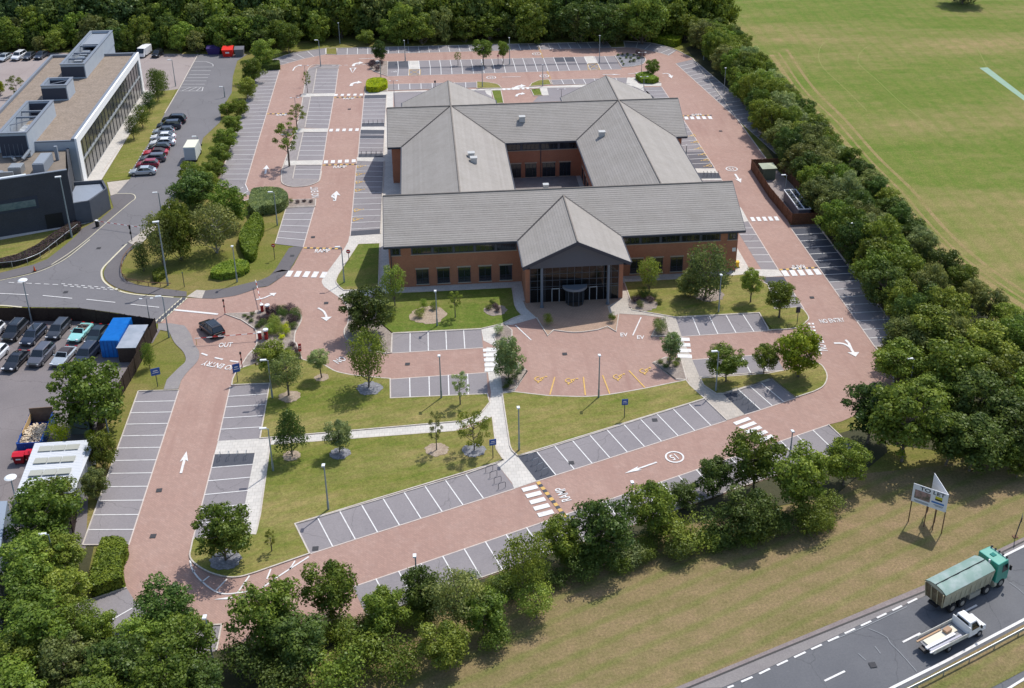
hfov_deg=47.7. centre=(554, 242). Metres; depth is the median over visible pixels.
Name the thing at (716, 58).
tree
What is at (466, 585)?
birch tree
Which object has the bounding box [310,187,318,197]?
road lettering
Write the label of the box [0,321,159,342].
fence margin
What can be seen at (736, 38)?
tree
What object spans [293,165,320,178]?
parking bays
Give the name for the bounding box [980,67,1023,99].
cricket pitch
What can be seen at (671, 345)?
tree
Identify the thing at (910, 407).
tree
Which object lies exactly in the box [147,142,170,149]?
parked car
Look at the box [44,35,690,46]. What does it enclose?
woodland floor
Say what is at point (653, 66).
tree
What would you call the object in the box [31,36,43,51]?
tree
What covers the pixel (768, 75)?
tree
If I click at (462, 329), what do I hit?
kerb
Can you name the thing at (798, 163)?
tree
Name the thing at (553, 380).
yellow marking
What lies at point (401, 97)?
service yard
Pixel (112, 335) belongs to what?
shipping container
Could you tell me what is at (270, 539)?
young tree
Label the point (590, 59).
crossing path
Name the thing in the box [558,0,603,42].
tree
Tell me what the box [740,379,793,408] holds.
parking bays
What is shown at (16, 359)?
parked car
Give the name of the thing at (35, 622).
tree
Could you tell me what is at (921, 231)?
tree
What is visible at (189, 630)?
tree
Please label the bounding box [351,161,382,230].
parking bays
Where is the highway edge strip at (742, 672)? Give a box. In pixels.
[690,542,1023,687]
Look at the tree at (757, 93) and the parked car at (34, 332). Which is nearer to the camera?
the parked car at (34, 332)
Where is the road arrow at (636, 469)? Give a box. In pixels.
[626,462,656,472]
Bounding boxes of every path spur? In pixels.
[485,90,491,96]
[540,88,548,94]
[626,77,643,90]
[695,168,717,172]
[728,252,782,276]
[740,207,747,221]
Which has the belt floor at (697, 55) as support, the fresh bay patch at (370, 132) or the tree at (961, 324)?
the tree at (961, 324)
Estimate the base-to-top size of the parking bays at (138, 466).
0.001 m
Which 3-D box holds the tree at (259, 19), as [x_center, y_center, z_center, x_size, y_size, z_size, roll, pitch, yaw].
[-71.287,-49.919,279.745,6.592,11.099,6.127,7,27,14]
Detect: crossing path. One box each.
[285,160,322,164]
[296,128,328,131]
[300,93,334,96]
[409,61,418,68]
[584,56,596,62]
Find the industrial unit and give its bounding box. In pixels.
[0,501,12,632]
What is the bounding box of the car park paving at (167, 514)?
[123,44,892,651]
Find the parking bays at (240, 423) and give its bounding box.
[219,384,268,440]
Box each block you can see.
[0,30,144,180]
[0,146,110,236]
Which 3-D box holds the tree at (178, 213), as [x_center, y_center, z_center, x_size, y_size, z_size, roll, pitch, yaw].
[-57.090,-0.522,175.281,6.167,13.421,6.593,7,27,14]
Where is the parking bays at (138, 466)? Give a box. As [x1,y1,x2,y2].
[84,391,177,543]
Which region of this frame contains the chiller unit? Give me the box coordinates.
[783,189,810,213]
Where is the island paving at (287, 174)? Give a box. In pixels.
[282,65,338,185]
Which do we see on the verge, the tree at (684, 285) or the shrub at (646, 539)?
the shrub at (646, 539)
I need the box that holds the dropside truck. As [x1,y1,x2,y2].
[917,609,985,654]
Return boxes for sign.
[150,367,159,386]
[232,363,239,381]
[489,439,495,454]
[622,399,627,417]
[796,307,800,321]
[1012,514,1022,537]
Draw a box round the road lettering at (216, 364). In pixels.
[201,361,230,369]
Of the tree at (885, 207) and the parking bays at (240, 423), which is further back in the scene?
the tree at (885, 207)
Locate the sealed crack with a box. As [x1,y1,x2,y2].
[834,582,1023,671]
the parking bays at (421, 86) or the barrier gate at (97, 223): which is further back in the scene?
the parking bays at (421, 86)
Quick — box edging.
[129,47,874,586]
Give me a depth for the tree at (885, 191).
191.48 m
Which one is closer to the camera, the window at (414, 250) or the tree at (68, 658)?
the tree at (68, 658)
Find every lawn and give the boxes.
[0,229,58,262]
[102,89,175,182]
[190,417,501,575]
[232,360,488,436]
[327,48,335,53]
[336,243,378,289]
[382,288,520,331]
[477,82,500,87]
[492,90,502,102]
[503,380,702,454]
[530,79,550,85]
[531,89,541,94]
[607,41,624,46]
[625,274,807,328]
[701,364,826,396]
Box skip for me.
[16,406,54,450]
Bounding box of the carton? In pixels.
[942,626,951,633]
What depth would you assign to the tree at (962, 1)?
317.31 m
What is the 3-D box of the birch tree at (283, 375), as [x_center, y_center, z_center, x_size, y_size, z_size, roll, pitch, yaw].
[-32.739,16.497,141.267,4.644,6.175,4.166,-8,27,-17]
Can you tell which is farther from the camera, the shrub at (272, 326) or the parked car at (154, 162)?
the parked car at (154, 162)
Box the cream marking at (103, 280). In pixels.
[0,193,186,321]
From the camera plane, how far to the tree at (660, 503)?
116.63 m
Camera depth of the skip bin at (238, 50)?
271.60 m
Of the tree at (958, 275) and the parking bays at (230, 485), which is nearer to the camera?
the parking bays at (230, 485)
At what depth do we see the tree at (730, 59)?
252.72 m
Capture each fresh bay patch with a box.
[351,229,379,235]
[358,154,382,156]
[360,130,383,134]
[360,136,383,138]
[362,122,383,126]
[364,95,385,98]
[388,61,398,67]
[399,61,408,67]
[554,57,564,61]
[564,57,574,61]
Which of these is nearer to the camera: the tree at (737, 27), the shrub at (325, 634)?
the shrub at (325, 634)
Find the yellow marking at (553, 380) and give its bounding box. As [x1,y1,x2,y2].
[267,50,813,516]
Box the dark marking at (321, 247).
[157,97,817,519]
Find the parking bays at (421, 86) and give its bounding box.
[388,82,476,89]
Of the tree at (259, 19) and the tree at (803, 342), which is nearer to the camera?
the tree at (803, 342)
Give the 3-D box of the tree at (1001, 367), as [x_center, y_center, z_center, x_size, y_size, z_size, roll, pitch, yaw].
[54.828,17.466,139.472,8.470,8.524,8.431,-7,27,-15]
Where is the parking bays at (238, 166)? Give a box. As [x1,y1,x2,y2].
[219,70,278,184]
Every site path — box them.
[271,230,535,487]
[356,83,660,161]
[608,290,744,419]
[623,271,728,278]
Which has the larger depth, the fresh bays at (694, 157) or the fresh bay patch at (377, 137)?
the fresh bay patch at (377, 137)
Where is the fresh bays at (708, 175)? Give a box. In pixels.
[698,173,720,178]
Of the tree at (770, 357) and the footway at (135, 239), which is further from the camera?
the footway at (135, 239)
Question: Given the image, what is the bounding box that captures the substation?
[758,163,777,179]
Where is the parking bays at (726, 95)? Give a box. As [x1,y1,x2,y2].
[676,59,775,152]
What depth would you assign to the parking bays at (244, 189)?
201.01 m
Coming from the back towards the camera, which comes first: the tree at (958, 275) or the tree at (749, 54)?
the tree at (749, 54)
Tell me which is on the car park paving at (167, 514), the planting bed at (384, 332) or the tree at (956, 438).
the planting bed at (384, 332)
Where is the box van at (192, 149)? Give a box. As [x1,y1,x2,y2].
[183,139,201,161]
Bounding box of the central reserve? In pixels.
[906,625,1023,687]
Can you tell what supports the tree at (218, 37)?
on the ground at (198, 264)
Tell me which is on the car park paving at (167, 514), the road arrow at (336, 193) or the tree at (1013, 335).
the road arrow at (336, 193)
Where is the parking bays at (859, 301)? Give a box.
[798,227,889,345]
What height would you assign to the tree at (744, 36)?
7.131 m
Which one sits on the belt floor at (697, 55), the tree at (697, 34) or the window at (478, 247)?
the tree at (697, 34)
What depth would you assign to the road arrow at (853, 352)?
152.98 m
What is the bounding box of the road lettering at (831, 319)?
[819,318,842,322]
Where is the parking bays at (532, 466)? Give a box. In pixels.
[519,452,554,480]
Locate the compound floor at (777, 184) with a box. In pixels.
[758,162,812,218]
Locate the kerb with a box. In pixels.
[76,41,893,650]
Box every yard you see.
[0,337,129,556]
[393,90,491,106]
[533,86,653,101]
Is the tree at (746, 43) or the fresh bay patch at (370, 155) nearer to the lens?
the fresh bay patch at (370, 155)
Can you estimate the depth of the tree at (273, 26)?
276.46 m
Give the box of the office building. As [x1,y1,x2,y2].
[382,75,745,307]
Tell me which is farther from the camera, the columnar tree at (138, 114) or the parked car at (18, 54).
the parked car at (18, 54)
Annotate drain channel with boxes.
[686,541,1023,687]
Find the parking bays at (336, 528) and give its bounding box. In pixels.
[296,475,481,552]
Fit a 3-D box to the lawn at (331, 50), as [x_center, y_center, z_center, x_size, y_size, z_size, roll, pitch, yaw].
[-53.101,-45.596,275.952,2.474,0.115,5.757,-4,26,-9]
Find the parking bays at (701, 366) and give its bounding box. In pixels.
[693,355,783,376]
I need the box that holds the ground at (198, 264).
[0,32,969,598]
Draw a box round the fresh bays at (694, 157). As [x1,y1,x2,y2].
[687,152,713,167]
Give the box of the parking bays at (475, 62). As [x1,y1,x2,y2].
[388,56,617,66]
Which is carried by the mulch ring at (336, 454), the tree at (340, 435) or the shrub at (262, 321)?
the tree at (340, 435)
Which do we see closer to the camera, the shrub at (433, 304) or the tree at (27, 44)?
the shrub at (433, 304)
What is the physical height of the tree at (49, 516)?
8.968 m
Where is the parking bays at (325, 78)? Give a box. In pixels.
[313,69,337,92]
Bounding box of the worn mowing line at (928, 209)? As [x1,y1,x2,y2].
[770,49,1023,312]
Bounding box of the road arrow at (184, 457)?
[180,451,187,472]
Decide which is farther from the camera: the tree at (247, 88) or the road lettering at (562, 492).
the tree at (247, 88)
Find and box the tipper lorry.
[925,545,1011,612]
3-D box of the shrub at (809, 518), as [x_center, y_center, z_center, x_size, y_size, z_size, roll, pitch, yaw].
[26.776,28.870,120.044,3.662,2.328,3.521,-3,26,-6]
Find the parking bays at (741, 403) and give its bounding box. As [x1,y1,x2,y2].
[724,391,759,413]
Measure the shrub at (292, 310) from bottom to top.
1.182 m
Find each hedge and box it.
[0,220,80,267]
[90,535,128,596]
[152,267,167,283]
[210,258,250,280]
[238,212,264,262]
[248,186,288,215]
[258,60,280,69]
[365,77,387,92]
[635,71,658,83]
[651,29,681,46]
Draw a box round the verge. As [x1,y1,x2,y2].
[257,451,1023,687]
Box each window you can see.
[392,249,399,254]
[412,247,430,253]
[415,268,429,284]
[433,246,452,252]
[436,267,450,283]
[455,245,473,251]
[457,266,470,282]
[476,244,494,250]
[478,265,491,281]
[497,243,515,249]
[499,264,512,280]
[506,145,520,150]
[510,163,521,177]
[522,144,538,149]
[524,162,536,177]
[541,143,557,148]
[542,161,555,176]
[559,161,570,176]
[560,143,575,148]
[623,238,639,243]
[629,257,643,274]
[642,237,659,242]
[650,256,663,272]
[662,236,679,242]
[670,255,683,272]
[682,235,699,241]
[702,234,719,240]
[729,233,736,238]
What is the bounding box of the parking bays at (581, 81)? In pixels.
[551,78,626,83]
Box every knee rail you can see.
[120,241,136,278]
[127,279,170,286]
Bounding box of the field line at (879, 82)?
[818,37,986,136]
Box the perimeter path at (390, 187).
[380,150,747,286]
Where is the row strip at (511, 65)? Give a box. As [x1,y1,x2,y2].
[388,62,617,68]
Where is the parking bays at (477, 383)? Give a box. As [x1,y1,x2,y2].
[391,373,487,396]
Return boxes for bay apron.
[76,589,219,659]
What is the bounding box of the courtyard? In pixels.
[513,176,578,188]
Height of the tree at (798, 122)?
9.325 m
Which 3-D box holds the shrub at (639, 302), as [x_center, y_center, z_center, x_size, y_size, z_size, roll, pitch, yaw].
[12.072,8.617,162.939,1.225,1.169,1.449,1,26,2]
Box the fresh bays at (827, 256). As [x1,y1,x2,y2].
[792,227,856,281]
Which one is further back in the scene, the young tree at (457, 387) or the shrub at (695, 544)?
the young tree at (457, 387)
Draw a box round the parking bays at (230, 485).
[194,464,252,537]
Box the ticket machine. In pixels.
[263,328,267,339]
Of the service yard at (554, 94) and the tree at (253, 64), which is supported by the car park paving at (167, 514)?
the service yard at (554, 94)
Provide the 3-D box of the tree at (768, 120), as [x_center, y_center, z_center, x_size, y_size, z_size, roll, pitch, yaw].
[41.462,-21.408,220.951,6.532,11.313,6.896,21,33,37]
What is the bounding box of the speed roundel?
[665,451,683,462]
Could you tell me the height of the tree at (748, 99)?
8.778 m
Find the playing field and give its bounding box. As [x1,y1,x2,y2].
[729,0,1023,321]
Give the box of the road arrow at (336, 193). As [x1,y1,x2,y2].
[331,191,339,200]
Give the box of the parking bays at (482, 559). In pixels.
[353,425,850,610]
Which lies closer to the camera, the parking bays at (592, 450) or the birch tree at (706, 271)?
the parking bays at (592, 450)
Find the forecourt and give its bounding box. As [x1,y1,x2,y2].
[523,299,617,334]
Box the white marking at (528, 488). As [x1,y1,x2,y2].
[0,42,1023,687]
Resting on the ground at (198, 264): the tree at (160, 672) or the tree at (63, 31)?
the tree at (63, 31)
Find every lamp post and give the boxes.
[4,474,16,503]
[18,278,32,321]
[38,532,53,555]
[55,176,72,237]
[94,400,108,431]
[152,221,168,285]
[155,295,169,337]
[202,614,213,658]
[231,245,237,281]
[259,427,273,470]
[260,359,272,397]
[268,191,277,225]
[321,463,328,509]
[335,246,344,282]
[434,290,437,325]
[438,354,441,397]
[517,406,519,450]
[598,354,600,397]
[711,350,718,390]
[718,274,722,311]
[789,429,794,454]
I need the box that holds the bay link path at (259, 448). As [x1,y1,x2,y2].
[215,438,270,532]
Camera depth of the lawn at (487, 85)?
252.74 m
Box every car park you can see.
[0,52,196,90]
[0,74,31,106]
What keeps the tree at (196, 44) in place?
on the ground at (198, 264)
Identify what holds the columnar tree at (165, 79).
on the lawn at (127, 157)
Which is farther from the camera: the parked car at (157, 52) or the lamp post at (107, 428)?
the parked car at (157, 52)
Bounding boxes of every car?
[0,52,12,61]
[0,320,5,333]
[0,343,9,358]
[1,317,29,340]
[1,349,30,370]
[10,49,26,60]
[19,322,47,345]
[22,51,36,59]
[26,341,55,366]
[33,50,48,59]
[45,316,71,338]
[49,345,77,366]
[67,322,93,341]
[73,340,100,362]
[84,323,108,341]
[129,165,156,175]
[135,158,159,166]
[138,152,166,161]
[142,147,168,154]
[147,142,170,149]
[149,137,175,145]
[150,131,175,139]
[151,48,163,57]
[152,125,174,133]
[156,119,181,129]
[161,113,186,122]
[198,318,224,338]
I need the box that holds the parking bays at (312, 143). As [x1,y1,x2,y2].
[298,132,326,159]
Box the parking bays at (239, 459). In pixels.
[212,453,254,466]
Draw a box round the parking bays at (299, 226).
[276,207,313,246]
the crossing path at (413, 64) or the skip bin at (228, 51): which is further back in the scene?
the skip bin at (228, 51)
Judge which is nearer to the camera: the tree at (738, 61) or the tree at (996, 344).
the tree at (996, 344)
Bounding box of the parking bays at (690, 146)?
[681,122,707,157]
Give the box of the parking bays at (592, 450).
[538,399,724,473]
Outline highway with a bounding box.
[722,547,1023,687]
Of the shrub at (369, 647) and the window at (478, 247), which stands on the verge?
the shrub at (369, 647)
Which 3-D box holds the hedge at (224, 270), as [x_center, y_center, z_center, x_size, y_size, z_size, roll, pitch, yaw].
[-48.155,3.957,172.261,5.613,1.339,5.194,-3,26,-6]
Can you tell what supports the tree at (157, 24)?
on the ground at (198, 264)
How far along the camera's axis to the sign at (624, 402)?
137.50 m
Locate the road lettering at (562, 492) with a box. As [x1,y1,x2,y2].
[555,488,571,501]
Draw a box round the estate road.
[0,54,246,322]
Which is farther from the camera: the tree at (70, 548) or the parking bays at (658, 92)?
the parking bays at (658, 92)
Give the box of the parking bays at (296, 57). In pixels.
[275,49,324,64]
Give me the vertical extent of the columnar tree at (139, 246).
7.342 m
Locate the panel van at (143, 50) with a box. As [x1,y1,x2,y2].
[137,44,151,56]
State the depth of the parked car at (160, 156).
211.56 m
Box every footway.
[0,222,89,239]
[0,222,104,279]
[87,90,155,180]
[99,194,134,221]
[104,243,186,295]
[107,180,128,195]
[129,223,155,244]
[158,323,198,388]
[187,290,204,297]
[202,270,287,298]
[273,246,302,272]
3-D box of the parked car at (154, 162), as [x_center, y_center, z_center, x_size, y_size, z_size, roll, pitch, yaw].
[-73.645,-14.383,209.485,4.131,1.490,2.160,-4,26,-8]
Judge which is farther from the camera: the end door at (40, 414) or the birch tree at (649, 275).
the birch tree at (649, 275)
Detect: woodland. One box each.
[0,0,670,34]
[14,0,741,43]
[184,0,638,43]
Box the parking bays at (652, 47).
[624,41,676,54]
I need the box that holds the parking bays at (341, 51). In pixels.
[337,42,610,54]
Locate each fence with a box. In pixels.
[0,307,156,435]
[70,512,76,535]
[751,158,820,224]
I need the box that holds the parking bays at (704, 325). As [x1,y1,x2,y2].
[676,313,766,335]
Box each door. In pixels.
[29,406,52,421]
[45,212,63,228]
[765,170,772,179]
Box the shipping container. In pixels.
[99,318,132,357]
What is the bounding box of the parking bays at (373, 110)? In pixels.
[362,98,385,126]
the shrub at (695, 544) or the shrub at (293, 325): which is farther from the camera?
the shrub at (293, 325)
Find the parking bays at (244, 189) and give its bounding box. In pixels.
[221,185,249,194]
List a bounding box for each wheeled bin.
[11,451,25,464]
[24,449,31,461]
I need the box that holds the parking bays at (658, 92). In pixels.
[644,87,667,97]
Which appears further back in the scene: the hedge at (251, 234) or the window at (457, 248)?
the hedge at (251, 234)
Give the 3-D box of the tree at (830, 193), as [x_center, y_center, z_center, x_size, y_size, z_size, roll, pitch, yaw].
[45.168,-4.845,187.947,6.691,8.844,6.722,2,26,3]
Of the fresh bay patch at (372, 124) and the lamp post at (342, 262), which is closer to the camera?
the lamp post at (342, 262)
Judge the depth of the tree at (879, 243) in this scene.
168.37 m
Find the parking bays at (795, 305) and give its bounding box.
[771,285,802,307]
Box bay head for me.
[790,224,817,228]
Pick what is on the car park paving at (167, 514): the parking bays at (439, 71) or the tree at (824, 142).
the parking bays at (439, 71)
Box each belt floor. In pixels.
[0,428,886,687]
[686,45,1023,449]
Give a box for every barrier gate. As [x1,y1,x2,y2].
[94,220,140,229]
[195,331,261,344]
[255,280,263,311]
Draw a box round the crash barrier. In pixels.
[908,628,1023,687]
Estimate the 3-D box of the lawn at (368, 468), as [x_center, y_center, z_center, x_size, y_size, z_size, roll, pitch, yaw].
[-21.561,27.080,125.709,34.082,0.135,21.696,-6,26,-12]
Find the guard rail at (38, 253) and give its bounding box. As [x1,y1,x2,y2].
[0,225,75,267]
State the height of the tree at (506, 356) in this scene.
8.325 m
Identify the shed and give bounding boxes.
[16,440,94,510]
[116,325,147,361]
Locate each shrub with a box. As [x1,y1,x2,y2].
[43,417,70,441]
[83,429,94,438]
[214,625,281,686]
[254,321,260,328]
[254,342,263,347]
[254,648,315,687]
[258,319,267,325]
[258,648,282,671]
[262,313,270,321]
[262,323,274,335]
[263,305,273,313]
[266,320,276,330]
[268,314,279,323]
[270,303,280,312]
[271,319,282,326]
[274,324,285,333]
[276,308,287,317]
[282,328,289,334]
[283,302,296,311]
[285,314,298,322]
[288,306,300,316]
[288,321,298,328]
[292,309,301,320]
[300,646,370,687]
[304,627,329,649]
[320,610,350,645]
[325,613,390,675]
[325,621,345,641]
[336,616,364,646]
[347,321,358,331]
[350,612,381,637]
[366,628,422,687]
[395,604,427,632]
[402,586,433,608]
[413,307,424,317]
[413,600,442,624]
[419,298,428,307]
[429,301,438,310]
[452,568,481,591]
[453,583,480,607]
[476,617,514,653]
[478,580,494,593]
[486,570,509,592]
[488,572,521,602]
[493,322,503,332]
[500,569,528,591]
[502,382,509,388]
[505,377,514,384]
[509,373,517,379]
[529,559,553,584]
[543,312,553,324]
[544,561,569,589]
[559,553,576,568]
[561,546,602,584]
[563,549,583,567]
[572,537,604,568]
[587,540,624,575]
[604,551,635,577]
[607,312,616,320]
[616,539,650,569]
[632,295,641,302]
[633,534,659,557]
[634,541,658,564]
[636,300,642,308]
[637,285,651,298]
[637,526,670,548]
[645,295,654,301]
[653,315,668,333]
[653,317,660,326]
[655,511,711,554]
[660,529,696,562]
[664,532,694,562]
[686,533,705,557]
[695,505,743,553]
[697,527,722,551]
[698,525,728,554]
[716,528,744,552]
[735,531,761,549]
[740,525,776,545]
[768,510,798,537]
[769,514,793,536]
[788,496,835,539]
[792,504,811,527]
[795,505,827,532]
[814,487,846,515]
[821,511,838,530]
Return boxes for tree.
[0,16,12,46]
[0,36,10,50]
[0,81,4,94]
[0,527,66,585]
[0,571,48,619]
[0,585,76,664]
[0,632,44,669]
[0,653,49,687]
[1,17,23,38]
[3,476,86,550]
[4,25,25,49]
[4,75,23,92]
[21,29,33,48]
[22,11,49,45]
[24,28,38,48]
[28,474,86,517]
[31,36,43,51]
[33,530,87,579]
[36,566,92,611]
[36,630,102,687]
[41,28,66,51]
[45,356,125,430]
[49,22,72,46]
[59,597,96,638]
[62,11,88,42]
[63,655,135,687]
[72,35,82,46]
[73,607,119,655]
[75,13,105,40]
[78,631,149,686]
[79,466,110,499]
[84,430,118,468]
[93,18,119,40]
[104,27,126,51]
[113,23,127,31]
[115,609,166,651]
[119,29,135,51]
[122,115,139,138]
[125,632,202,687]
[128,14,153,41]
[129,33,141,49]
[129,104,149,127]
[130,241,150,272]
[132,571,198,636]
[135,33,149,46]
[138,212,176,265]
[139,91,155,111]
[139,342,154,367]
[145,67,165,100]
[149,30,163,48]
[150,611,217,663]
[153,14,179,46]
[153,29,165,47]
[154,70,169,91]
[154,197,197,259]
[154,204,178,226]
[160,25,176,49]
[165,168,214,207]
[168,24,185,52]
[174,654,225,687]
[175,21,194,47]
[176,161,206,182]
[185,30,205,52]
[185,200,241,252]
[190,501,253,560]
[194,26,213,47]
[201,157,226,177]
[201,170,219,192]
[203,11,232,43]
[205,179,248,226]
[206,142,232,165]
[211,127,237,151]
[212,31,226,52]
[218,102,232,115]
[220,115,242,132]
[222,574,304,652]
[223,37,236,45]
[224,14,239,40]
[226,16,258,44]
[230,97,249,115]
[234,35,248,48]
[234,76,257,98]
[240,58,267,79]
[246,14,269,39]
[246,29,273,45]
[249,38,281,63]
[252,337,295,374]
[262,606,330,671]
[263,26,273,45]
[264,529,275,550]
[265,352,302,395]
[269,19,290,44]
[272,122,297,166]
[272,407,310,455]
[275,21,303,52]
[287,103,306,127]
[294,559,358,620]
[302,71,310,92]
[306,348,329,377]
[317,27,331,38]
[322,419,352,452]
[327,6,356,37]
[338,285,395,333]
[345,326,387,387]
[355,29,373,44]
[361,584,413,638]
[369,40,387,60]
[376,19,402,43]
[378,263,406,305]
[396,564,441,609]
[402,12,436,43]
[410,620,471,671]
[421,566,489,627]
[428,411,442,449]
[447,291,462,317]
[451,371,469,404]
[452,15,482,41]
[454,52,460,59]
[456,409,490,450]
[461,585,508,634]
[471,39,492,64]
[475,12,506,40]
[491,336,526,378]
[491,531,553,595]
[497,41,508,63]
[513,579,556,620]
[534,512,582,563]
[544,0,583,36]
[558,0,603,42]
[568,497,638,562]
[586,3,626,44]
[616,0,670,43]
[622,479,677,535]
[636,256,661,290]
[645,59,659,73]
[659,331,684,363]
[668,13,700,40]
[669,478,705,508]
[675,267,704,297]
[683,0,722,19]
[686,18,706,46]
[686,241,739,300]
[689,21,714,51]
[692,454,739,497]
[700,29,728,61]
[701,26,725,48]
[705,341,747,381]
[707,17,722,24]
[709,36,731,53]
[709,44,734,75]
[712,22,734,34]
[715,483,782,540]
[718,47,740,82]
[719,27,736,35]
[720,427,789,489]
[721,41,742,60]
[725,33,743,44]
[725,65,755,91]
[728,44,742,61]
[729,72,753,104]
[731,24,743,33]
[731,55,749,79]
[732,29,747,37]
[733,50,764,68]
[737,71,762,105]
[738,33,752,46]
[738,53,765,79]
[739,45,758,53]
[740,267,765,301]
[741,38,751,46]
[743,87,766,111]
[747,98,774,133]
[748,89,773,117]
[752,343,780,373]
[753,68,774,92]
[754,68,776,87]
[755,103,787,140]
[759,55,770,61]
[760,78,788,94]
[761,118,794,152]
[764,61,778,74]
[765,279,801,317]
[765,439,830,506]
[771,125,803,157]
[772,73,786,79]
[772,90,798,112]
[773,101,809,122]
[773,132,804,164]
[773,322,822,376]
[775,77,790,84]
[776,142,817,175]
[778,83,794,90]
[780,105,802,125]
[787,88,803,101]
[789,91,802,102]
[789,150,827,182]
[790,120,815,133]
[796,98,816,107]
[796,162,835,195]
[797,122,830,147]
[799,175,833,211]
[801,134,838,159]
[802,103,818,122]
[804,113,830,123]
[807,146,836,171]
[811,121,834,131]
[811,199,847,237]
[813,185,848,216]
[817,156,845,176]
[820,133,843,146]
[822,437,874,485]
[823,126,835,135]
[826,162,860,190]
[826,204,869,249]
[830,169,864,203]
[832,145,851,162]
[832,220,870,265]
[837,147,865,171]
[838,188,879,212]
[840,381,903,443]
[847,245,892,291]
[848,159,875,177]
[849,200,883,238]
[852,236,892,274]
[857,259,911,307]
[858,168,890,190]
[859,213,904,248]
[862,213,886,238]
[864,176,893,204]
[866,380,954,461]
[871,336,931,384]
[874,187,900,210]
[876,196,909,215]
[880,312,933,357]
[881,278,923,317]
[883,250,931,289]
[887,237,925,269]
[888,292,926,336]
[889,200,916,226]
[895,302,962,359]
[897,215,927,237]
[905,224,939,256]
[910,261,952,299]
[910,371,957,411]
[911,235,940,263]
[918,336,994,397]
[918,409,980,465]
[919,281,946,314]
[927,285,977,329]
[929,247,963,278]
[934,410,1013,474]
[937,308,973,352]
[947,264,979,296]
[948,364,1023,428]
[953,0,975,3]
[958,278,988,306]
[959,318,1019,364]
[973,287,1010,319]
[978,436,1020,469]
[983,350,1023,392]
[989,302,1023,326]
[993,393,1023,451]
[996,315,1023,356]
[1000,366,1023,395]
[1004,450,1023,477]
[1014,312,1023,342]
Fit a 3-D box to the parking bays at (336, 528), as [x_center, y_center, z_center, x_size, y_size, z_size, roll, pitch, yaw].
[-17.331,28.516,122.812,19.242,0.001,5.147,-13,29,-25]
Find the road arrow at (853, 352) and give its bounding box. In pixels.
[834,342,858,355]
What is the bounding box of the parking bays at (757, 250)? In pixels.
[739,222,776,268]
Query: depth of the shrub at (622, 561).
114.02 m
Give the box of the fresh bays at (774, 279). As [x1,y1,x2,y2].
[763,277,786,285]
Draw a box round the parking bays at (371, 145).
[359,134,383,153]
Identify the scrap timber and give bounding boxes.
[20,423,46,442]
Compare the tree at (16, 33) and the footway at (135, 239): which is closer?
the footway at (135, 239)
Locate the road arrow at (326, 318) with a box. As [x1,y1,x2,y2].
[318,308,330,320]
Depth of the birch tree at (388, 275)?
161.06 m
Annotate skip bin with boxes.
[206,45,219,54]
[221,45,233,56]
[234,46,243,56]
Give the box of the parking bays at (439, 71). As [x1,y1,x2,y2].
[387,63,621,75]
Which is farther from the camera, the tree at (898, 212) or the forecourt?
the tree at (898, 212)
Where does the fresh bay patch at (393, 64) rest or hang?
on the parking bays at (475, 62)
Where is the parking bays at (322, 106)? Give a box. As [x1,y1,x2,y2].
[305,97,332,127]
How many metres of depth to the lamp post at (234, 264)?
168.56 m
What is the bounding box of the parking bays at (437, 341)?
[392,330,482,352]
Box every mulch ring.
[209,549,241,569]
[278,391,300,402]
[282,451,300,460]
[314,374,328,380]
[329,447,350,458]
[356,381,382,394]
[409,306,447,323]
[424,443,448,456]
[462,443,486,456]
[484,305,507,315]
[628,297,657,310]
[693,288,723,301]
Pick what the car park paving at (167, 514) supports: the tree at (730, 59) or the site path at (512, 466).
the site path at (512, 466)
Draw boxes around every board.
[908,473,948,533]
[916,629,940,642]
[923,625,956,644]
[925,632,955,649]
[929,634,961,651]
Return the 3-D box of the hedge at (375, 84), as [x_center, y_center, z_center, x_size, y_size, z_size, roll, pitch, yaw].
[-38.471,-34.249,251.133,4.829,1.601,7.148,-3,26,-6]
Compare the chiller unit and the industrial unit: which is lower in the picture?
the industrial unit
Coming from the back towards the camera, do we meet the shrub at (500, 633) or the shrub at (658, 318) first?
the shrub at (658, 318)
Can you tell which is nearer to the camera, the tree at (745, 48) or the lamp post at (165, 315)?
the lamp post at (165, 315)
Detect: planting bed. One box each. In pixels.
[228,310,300,367]
[287,199,314,206]
[345,296,391,352]
[371,61,386,74]
[495,324,510,340]
[500,363,525,390]
[616,54,644,66]
[652,318,668,335]
[654,357,685,378]
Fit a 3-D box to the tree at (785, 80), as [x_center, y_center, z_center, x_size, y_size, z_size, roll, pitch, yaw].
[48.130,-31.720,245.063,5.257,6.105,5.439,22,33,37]
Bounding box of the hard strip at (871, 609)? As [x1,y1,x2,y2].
[675,537,1023,687]
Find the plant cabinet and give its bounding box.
[69,416,93,434]
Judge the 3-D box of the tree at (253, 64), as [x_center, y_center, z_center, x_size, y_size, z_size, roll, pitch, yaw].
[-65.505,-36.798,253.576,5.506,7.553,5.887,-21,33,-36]

